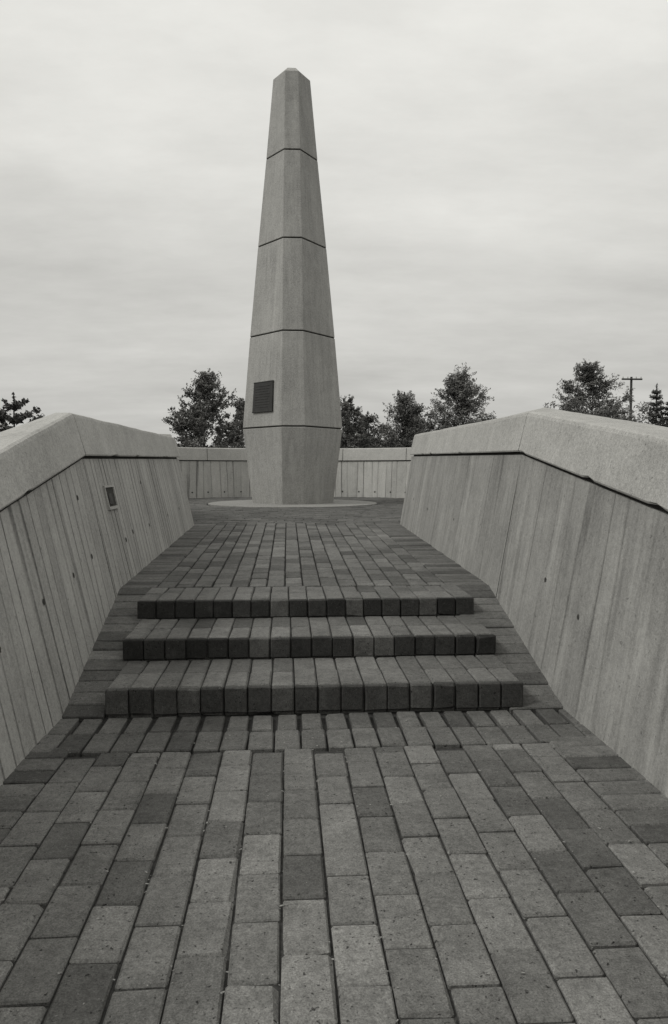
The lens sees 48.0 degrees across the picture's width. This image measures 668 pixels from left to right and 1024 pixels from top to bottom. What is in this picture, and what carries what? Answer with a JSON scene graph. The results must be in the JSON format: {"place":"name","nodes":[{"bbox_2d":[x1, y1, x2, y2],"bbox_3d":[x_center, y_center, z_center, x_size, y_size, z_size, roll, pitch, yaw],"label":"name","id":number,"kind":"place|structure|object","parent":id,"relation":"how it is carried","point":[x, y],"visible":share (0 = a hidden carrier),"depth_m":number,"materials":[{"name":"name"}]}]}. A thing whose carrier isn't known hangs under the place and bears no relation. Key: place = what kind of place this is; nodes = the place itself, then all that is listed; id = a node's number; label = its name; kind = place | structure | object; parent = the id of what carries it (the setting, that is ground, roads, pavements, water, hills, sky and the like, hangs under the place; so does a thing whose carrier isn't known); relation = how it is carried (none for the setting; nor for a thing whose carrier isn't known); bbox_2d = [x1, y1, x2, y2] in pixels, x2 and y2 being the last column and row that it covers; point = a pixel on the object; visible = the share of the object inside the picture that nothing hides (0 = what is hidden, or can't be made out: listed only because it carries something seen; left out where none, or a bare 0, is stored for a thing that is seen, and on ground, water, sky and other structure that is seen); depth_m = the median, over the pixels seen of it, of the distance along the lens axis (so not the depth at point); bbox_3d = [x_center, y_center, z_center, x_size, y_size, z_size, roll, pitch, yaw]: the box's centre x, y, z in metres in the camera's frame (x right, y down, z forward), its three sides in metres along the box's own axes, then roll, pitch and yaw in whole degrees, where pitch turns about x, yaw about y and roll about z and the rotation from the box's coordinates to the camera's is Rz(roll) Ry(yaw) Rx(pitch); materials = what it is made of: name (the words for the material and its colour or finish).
{"place":"outdoors","nodes":[
{"label":"outdoors","id":0,"kind":"place"},
{"bbox_2d":[0,0,667,446],"label":"sky","id":1,"kind":"structure","parent":0,"point":[493,174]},
{"label":"ground","id":2,"kind":"structure","parent":0,"visible":0},
{"bbox_2d":[0,392,44,431],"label":"pine tree","id":3,"kind":"object","parent":2,"relation":"on","point":[16,418],"visible":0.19,"depth_m":28.98,"materials":[{"name":"black plant"}]},
{"bbox_2d":[0,459,193,785],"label":"concrete wall","id":4,"kind":"structure","parent":2,"relation":"on","point":[55,533],"depth_m":3.43,"materials":[{"name":"grey concrete"}]},
{"bbox_2d":[0,413,84,509],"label":"coping","id":5,"kind":"object","parent":4,"relation":"on","point":[35,453],"visible":1,"depth_m":3.45,"materials":[{"name":"concrete"}]},
{"bbox_2d":[12,456,176,502],"bbox_3d":[-1.324,0.371,2.749,0.574,1.645,10.560,0,3,-4],"label":"groove","id":6,"kind":"object","parent":4,"relation":"on","point":[103,457],"depth_m":5.08,"materials":[{"name":"grey concrete"}]},
{"bbox_2d":[102,485,118,509],"bbox_3d":[-1.381,-0.092,4.626,0.056,0.145,0.240,0,3,-4],"label":"electrical box","id":7,"kind":"object","parent":4,"relation":"attached to","point":[110,497],"visible":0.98,"depth_m":4.61,"materials":[{"name":"grey metal"}]},
{"bbox_2d":[71,413,180,456],"bbox_3d":[-1.694,-0.569,6.074,0.376,0.291,3.812,0,3,-4],"label":"coping","id":8,"kind":"object","parent":4,"relation":"on","point":[100,438],"visible":0.84,"depth_m":5.20,"materials":[{"name":"concrete"}]},
{"bbox_2d":[161,368,244,447],"bbox_3d":[-6.557,-4.349,39.022,4.798,6.443,5.574,0,3,-4],"label":"deciduous tree","id":9,"kind":"object","parent":2,"relation":"on","point":[197,421],"visible":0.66,"depth_m":38.94,"materials":[{"name":"grey plant"}]},
{"bbox_2d":[213,397,244,447],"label":"deciduous tree","id":10,"kind":"object","parent":2,"relation":"on","point":[239,405],"visible":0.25,"depth_m":43.26,"materials":[{"name":"grey plant"}]},
{"bbox_2d":[179,461,410,497],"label":"curved plaza wall","id":11,"kind":"structure","parent":2,"relation":"on","point":[232,479],"depth_m":15.41,"materials":[{"name":"concrete"}]},
{"bbox_2d":[177,447,206,459],"bbox_3d":[-3.197,-1.159,14.812,0.399,0.260,1.571,3,4,42],"label":"coping","id":12,"kind":"object","parent":11,"relation":"on","point":[188,453],"visible":0.36,"depth_m":15.01,"materials":[{"name":"concrete"}]},
{"bbox_2d":[207,448,246,459],"bbox_3d":[-1.985,-1.208,15.665,1.571,0.260,0.399,-1,4,-22],"label":"coping","id":13,"kind":"object","parent":11,"relation":"on","point":[226,453],"visible":0.53,"depth_m":15.44,"materials":[{"name":"concrete"}]},
{"bbox_2d":[179,460,410,460],"bbox_3d":[-0.659,-0.848,12.084,7.058,0.150,8.000,0,3,-4],"label":"shadow groove","id":14,"kind":"object","parent":11,"relation":"on","point":[338,460],"visible":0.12,"depth_m":15.41,"materials":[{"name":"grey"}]},
{"bbox_2d":[339,448,342,459],"bbox_3d":[-0.524,-1.223,15.919,1.571,0.260,0.399,0,3,3],"label":"coping","id":15,"kind":"object","parent":11,"relation":"on","point":[340,453],"visible":0.08,"depth_m":15.71,"materials":[{"name":"concrete"}]},
{"bbox_2d":[343,447,409,459],"bbox_3d":[0.906,-1.200,15.525,1.571,0.260,0.399,2,4,28],"label":"coping","id":16,"kind":"object","parent":11,"relation":"on","point":[374,453],"visible":0.87,"depth_m":15.44,"materials":[{"name":"concrete"}]},
{"bbox_2d":[406,447,413,459],"bbox_3d":[2.030,-1.145,14.558,0.399,0.260,1.571,-2,4,-37],"label":"coping","id":17,"kind":"object","parent":11,"relation":"on","point":[408,456],"visible":0.07,"depth_m":14.98,"materials":[{"name":"concrete"}]},
{"bbox_2d":[0,497,667,1023],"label":"brick walkway","id":18,"kind":"structure","parent":2,"relation":"on","point":[348,639],"depth_m":2.17,"materials":[{"name":"brick"}]},
{"bbox_2d":[208,500,376,507],"bbox_3d":[-0.694,-0.130,12.695,2.840,0.066,2.840,0,3,-4],"label":"concrete apron","id":19,"kind":"object","parent":18,"relation":"on","point":[250,503],"visible":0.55,"depth_m":11.97,"materials":[{"name":"grey concrete"}]},
{"bbox_2d":[243,68,341,503],"bbox_3d":[-0.694,-3.683,12.491,1.480,7.075,1.654,2,4,37],"label":"concrete obelisk","id":20,"kind":"object","parent":19,"relation":"on","point":[292,439],"visible":0.98,"depth_m":11.97,"materials":[{"name":"grey concrete"}]},
{"bbox_2d":[252,380,273,412],"bbox_3d":[-1.131,-1.846,12.016,0.076,0.493,0.523,-3,5,-43],"label":"bronze plaque","id":21,"kind":"object","parent":20,"relation":"attached to","point":[263,395],"visible":1,"depth_m":11.99,"materials":[{"name":"grey metal"}]},
{"bbox_2d":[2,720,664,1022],"bbox_3d":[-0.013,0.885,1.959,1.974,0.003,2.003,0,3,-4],"label":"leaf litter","id":22,"kind":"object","parent":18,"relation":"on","point":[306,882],"visible":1,"depth_m":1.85,"materials":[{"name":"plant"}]},
{"bbox_2d":[340,394,381,447],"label":"deciduous tree","id":23,"kind":"object","parent":2,"relation":"on","point":[348,409],"visible":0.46,"depth_m":44.64,"materials":[{"name":"grey plant"}]},
{"bbox_2d":[343,409,395,447],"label":"deciduous tree","id":24,"kind":"object","parent":2,"relation":"on","point":[370,419],"visible":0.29,"depth_m":47.84,"materials":[{"name":"grey plant"}]},
{"bbox_2d":[366,390,430,447],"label":"deciduous tree","id":25,"kind":"object","parent":2,"relation":"on","point":[408,417],"visible":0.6,"depth_m":44.71,"materials":[{"name":"grey plant"}]},
{"bbox_2d":[382,416,435,447],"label":"deciduous tree","id":26,"kind":"object","parent":2,"relation":"on","point":[406,435],"visible":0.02,"depth_m":49.71,"materials":[{"name":"grey plant"}]},
{"bbox_2d":[178,401,664,447],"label":"distant tree line","id":27,"kind":"object","parent":2,"relation":"on","point":[641,410],"visible":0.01,"depth_m":89.92,"materials":[{"name":"grey plant"}]},
{"bbox_2d":[410,363,496,443],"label":"deciduous tree","id":28,"kind":"object","parent":2,"relation":"on","point":[458,388],"visible":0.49,"depth_m":41.90,"materials":[{"name":"grey plant"}]},
{"bbox_2d":[400,455,667,797],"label":"concrete wall","id":29,"kind":"structure","parent":2,"relation":"on","point":[516,531],"depth_m":3.24,"materials":[{"name":"grey concrete"}]},
{"bbox_2d":[410,408,540,454],"bbox_3d":[1.116,-0.608,6.216,0.366,0.302,3.872,0,3,-4],"label":"coping","id":30,"kind":"object","parent":29,"relation":"on","point":[503,434],"visible":0.89,"depth_m":5.33,"materials":[{"name":"concrete"}]},
{"bbox_2d":[414,452,667,512],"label":"groove","id":31,"kind":"object","parent":29,"relation":"on","point":[658,507],"depth_m":4.00,"materials":[{"name":"grey concrete"}]},
{"bbox_2d":[519,407,667,510],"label":"coping","id":32,"kind":"object","parent":29,"relation":"on","point":[628,458],"visible":1,"depth_m":3.16,"materials":[{"name":"concrete"}]},
{"bbox_2d":[545,359,648,423],"bbox_3d":[13.148,-4.507,38.846,5.891,6.786,5.888,0,3,-4],"label":"deciduous tree","id":33,"kind":"object","parent":2,"relation":"on","point":[589,377],"visible":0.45,"depth_m":38.30,"materials":[{"name":"grey plant"}]},
{"bbox_2d":[622,377,642,418],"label":"utility pole","id":34,"kind":"object","parent":2,"relation":"on","point":[631,379],"visible":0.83,"depth_m":61.07,"materials":[{"name":"grey wood"}]},
{"bbox_2d":[646,384,666,426],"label":"spruce tree","id":35,"kind":"object","parent":2,"relation":"on","point":[656,409],"visible":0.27,"depth_m":40.78,"materials":[{"name":"grey plant"}]},
{"bbox_2d":[661,402,667,426],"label":"spruce tree","id":36,"kind":"object","parent":2,"relation":"on","point":[666,417],"visible":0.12,"depth_m":40.98,"materials":[{"name":"grey plant"}]}
]}

